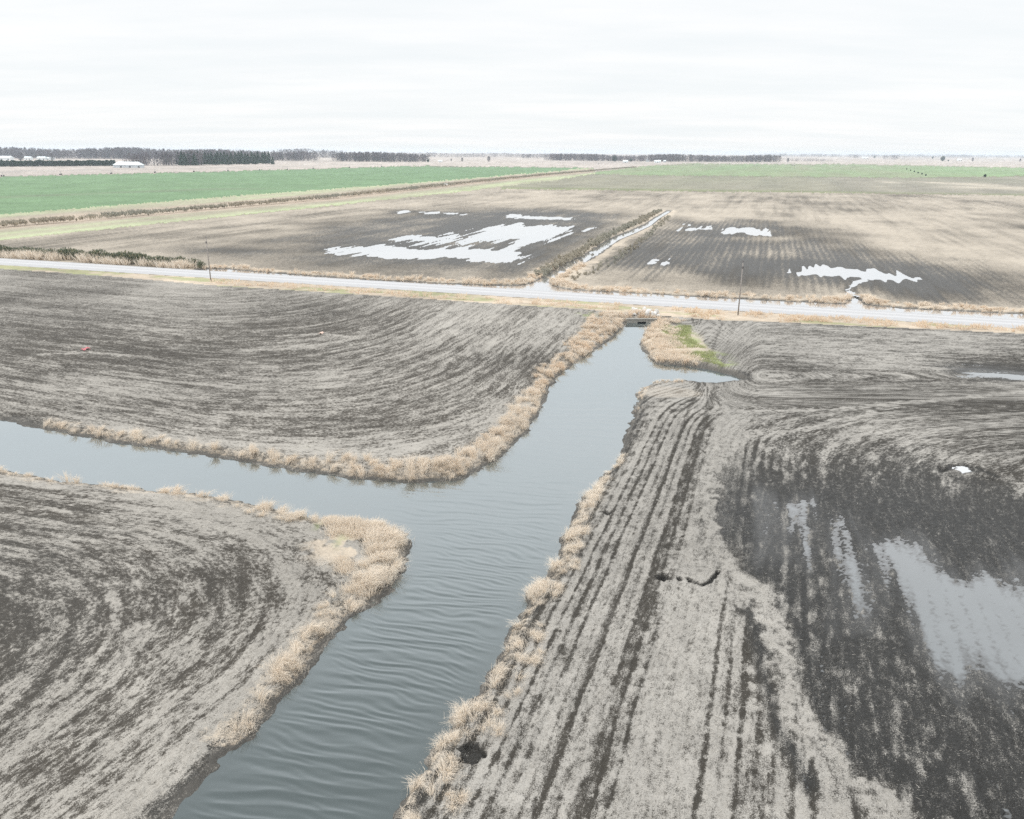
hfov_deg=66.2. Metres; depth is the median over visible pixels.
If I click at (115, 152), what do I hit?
wood
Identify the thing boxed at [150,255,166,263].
shrub
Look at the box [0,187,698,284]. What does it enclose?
field
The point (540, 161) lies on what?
ground
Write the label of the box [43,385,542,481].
dry grass
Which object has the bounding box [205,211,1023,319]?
water
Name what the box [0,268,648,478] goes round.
field
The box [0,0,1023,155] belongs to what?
sky
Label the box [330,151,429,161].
wood
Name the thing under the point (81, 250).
shrub
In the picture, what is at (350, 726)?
water
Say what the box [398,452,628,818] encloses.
dry grass
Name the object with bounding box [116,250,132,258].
shrub
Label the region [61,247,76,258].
shrub
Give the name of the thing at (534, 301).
dry grass
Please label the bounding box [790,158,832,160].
wood
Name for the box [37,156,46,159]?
shed
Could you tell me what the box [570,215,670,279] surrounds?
brush
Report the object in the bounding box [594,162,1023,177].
field
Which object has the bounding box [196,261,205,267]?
shrub
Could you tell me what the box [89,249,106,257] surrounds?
shrub
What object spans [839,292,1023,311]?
dry grass
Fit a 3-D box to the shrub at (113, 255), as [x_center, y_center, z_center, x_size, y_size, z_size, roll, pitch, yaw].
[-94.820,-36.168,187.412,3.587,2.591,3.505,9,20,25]
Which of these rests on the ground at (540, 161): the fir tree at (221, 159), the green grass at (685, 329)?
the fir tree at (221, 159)
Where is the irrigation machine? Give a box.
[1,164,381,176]
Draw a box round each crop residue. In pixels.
[0,489,365,818]
[428,412,1022,818]
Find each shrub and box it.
[0,246,10,252]
[58,247,69,257]
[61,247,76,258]
[71,249,85,258]
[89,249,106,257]
[98,252,111,259]
[105,253,116,259]
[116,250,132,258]
[129,252,143,262]
[144,255,156,264]
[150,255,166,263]
[189,258,201,266]
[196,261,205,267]
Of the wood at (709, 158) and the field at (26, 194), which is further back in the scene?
the wood at (709, 158)
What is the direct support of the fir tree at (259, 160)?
on the ground at (540, 161)
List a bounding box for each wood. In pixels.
[0,146,184,158]
[122,150,204,165]
[173,148,318,160]
[272,148,342,157]
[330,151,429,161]
[423,152,563,156]
[521,154,548,157]
[543,153,652,160]
[640,154,781,161]
[761,153,1023,157]
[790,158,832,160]
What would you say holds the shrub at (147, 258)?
on the field at (292, 240)
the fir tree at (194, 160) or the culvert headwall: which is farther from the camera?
the fir tree at (194, 160)
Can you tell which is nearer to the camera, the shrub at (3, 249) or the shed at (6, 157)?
the shrub at (3, 249)
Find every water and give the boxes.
[0,322,742,818]
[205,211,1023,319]
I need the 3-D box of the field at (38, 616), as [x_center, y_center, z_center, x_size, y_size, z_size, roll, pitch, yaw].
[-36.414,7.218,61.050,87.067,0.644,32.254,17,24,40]
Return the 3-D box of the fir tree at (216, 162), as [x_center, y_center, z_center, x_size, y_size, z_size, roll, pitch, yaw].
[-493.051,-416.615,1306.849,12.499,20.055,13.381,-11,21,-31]
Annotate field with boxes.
[0,165,580,214]
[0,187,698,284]
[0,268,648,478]
[0,470,405,818]
[404,315,1023,818]
[502,174,1023,195]
[554,190,1023,312]
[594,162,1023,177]
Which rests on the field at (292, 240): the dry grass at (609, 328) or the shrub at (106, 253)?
the shrub at (106, 253)
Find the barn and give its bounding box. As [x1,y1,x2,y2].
[113,162,143,167]
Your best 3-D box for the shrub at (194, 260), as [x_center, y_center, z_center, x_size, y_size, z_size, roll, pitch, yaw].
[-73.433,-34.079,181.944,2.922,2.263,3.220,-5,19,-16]
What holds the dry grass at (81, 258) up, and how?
on the grass verge
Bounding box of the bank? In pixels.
[0,210,1023,818]
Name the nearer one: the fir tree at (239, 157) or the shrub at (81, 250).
the shrub at (81, 250)
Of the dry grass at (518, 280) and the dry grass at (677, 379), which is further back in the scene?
the dry grass at (518, 280)
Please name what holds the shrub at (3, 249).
on the field at (292, 240)
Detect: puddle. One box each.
[324,210,596,264]
[647,224,921,301]
[764,364,1023,818]
[952,466,971,472]
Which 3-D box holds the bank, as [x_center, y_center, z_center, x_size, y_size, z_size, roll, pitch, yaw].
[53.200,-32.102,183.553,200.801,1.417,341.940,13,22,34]
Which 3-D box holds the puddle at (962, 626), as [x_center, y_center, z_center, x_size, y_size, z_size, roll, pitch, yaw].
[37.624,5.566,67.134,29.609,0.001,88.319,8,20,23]
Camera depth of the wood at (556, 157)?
2224.97 m
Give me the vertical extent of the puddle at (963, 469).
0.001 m
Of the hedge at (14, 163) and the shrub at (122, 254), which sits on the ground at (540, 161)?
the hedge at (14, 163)
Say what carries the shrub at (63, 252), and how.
on the field at (292, 240)
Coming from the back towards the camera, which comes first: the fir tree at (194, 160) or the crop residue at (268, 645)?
the fir tree at (194, 160)
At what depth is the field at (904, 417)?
46.98 m
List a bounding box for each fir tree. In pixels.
[178,151,185,165]
[183,152,189,165]
[191,152,198,164]
[203,151,209,163]
[205,152,212,164]
[213,153,219,164]
[218,152,224,163]
[225,153,230,164]
[229,152,235,163]
[234,152,239,163]
[237,151,241,164]
[242,153,248,163]
[252,153,257,164]
[256,151,261,163]
[262,151,269,163]
[267,151,271,162]
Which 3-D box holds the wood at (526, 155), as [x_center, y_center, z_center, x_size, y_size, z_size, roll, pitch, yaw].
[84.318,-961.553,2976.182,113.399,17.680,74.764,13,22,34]
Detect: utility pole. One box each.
[205,237,210,279]
[737,260,743,314]
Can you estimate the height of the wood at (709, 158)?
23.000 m
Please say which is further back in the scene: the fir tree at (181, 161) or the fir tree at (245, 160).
the fir tree at (245, 160)
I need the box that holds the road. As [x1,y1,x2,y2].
[0,258,1023,327]
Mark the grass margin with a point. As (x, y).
(28, 229)
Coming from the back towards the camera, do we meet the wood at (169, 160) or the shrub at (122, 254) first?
the wood at (169, 160)
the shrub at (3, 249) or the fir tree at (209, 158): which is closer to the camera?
the shrub at (3, 249)
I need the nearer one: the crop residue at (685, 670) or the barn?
the crop residue at (685, 670)
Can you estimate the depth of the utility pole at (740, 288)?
130.33 m
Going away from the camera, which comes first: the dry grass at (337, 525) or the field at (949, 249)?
the dry grass at (337, 525)
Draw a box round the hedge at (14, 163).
[0,159,115,166]
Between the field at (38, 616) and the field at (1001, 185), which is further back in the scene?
the field at (1001, 185)
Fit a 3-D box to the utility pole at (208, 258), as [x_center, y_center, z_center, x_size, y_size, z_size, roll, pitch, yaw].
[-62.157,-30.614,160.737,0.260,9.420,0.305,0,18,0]
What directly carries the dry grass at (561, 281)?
on the bank
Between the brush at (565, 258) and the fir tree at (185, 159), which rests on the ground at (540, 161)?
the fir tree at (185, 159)
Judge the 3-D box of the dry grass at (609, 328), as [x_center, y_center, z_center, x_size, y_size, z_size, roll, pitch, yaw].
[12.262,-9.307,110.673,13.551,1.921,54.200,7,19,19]
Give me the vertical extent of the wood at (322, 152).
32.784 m
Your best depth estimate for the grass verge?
143.21 m
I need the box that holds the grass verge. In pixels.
[0,258,1023,332]
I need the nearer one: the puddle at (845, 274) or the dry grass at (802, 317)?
the dry grass at (802, 317)
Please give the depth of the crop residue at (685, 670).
39.88 m
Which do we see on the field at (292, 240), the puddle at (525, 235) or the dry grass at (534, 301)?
the puddle at (525, 235)
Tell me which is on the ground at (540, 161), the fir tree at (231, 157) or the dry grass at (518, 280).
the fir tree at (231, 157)
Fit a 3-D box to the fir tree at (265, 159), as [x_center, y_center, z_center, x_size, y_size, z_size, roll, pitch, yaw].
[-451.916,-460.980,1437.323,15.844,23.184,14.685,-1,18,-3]
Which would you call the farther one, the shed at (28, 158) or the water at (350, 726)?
the shed at (28, 158)
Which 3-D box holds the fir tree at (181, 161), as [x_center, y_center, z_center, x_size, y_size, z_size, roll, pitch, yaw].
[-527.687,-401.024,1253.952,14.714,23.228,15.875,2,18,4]
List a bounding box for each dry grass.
[0,248,197,268]
[0,465,389,533]
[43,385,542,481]
[202,259,584,285]
[209,277,622,309]
[225,518,414,734]
[287,512,414,595]
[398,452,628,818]
[528,262,849,303]
[529,308,667,396]
[635,378,683,411]
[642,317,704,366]
[667,305,1023,331]
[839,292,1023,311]
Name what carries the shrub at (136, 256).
on the field at (292, 240)
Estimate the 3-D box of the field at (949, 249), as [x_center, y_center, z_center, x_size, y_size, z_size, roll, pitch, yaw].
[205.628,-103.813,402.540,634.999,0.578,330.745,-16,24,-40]
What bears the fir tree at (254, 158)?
on the ground at (540, 161)
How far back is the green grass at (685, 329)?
111.45 m
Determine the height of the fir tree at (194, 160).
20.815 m
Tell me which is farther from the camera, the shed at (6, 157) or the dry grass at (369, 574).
the shed at (6, 157)
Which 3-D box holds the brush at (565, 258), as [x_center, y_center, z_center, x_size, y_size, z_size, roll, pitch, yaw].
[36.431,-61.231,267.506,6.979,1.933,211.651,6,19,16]
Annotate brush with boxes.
[0,166,636,226]
[533,209,661,275]
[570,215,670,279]
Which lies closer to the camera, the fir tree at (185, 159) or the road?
the road
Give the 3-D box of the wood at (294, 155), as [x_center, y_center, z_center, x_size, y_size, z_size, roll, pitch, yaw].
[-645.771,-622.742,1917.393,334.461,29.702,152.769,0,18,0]
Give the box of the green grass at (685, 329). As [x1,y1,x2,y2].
[662,325,725,367]
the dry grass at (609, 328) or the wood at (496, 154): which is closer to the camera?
the dry grass at (609, 328)
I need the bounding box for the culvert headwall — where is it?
[625,318,657,322]
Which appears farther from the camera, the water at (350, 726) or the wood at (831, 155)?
the wood at (831, 155)
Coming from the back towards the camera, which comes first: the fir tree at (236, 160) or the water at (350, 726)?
the fir tree at (236, 160)
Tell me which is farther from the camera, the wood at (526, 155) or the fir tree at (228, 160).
the wood at (526, 155)
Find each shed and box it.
[0,156,13,159]
[24,156,32,159]
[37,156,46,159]
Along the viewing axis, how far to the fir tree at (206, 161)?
1327.87 m
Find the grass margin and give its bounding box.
[0,168,594,239]
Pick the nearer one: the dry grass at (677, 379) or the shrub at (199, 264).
the dry grass at (677, 379)
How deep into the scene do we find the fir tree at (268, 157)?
1483.58 m
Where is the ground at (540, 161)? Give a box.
[0,150,1023,176]

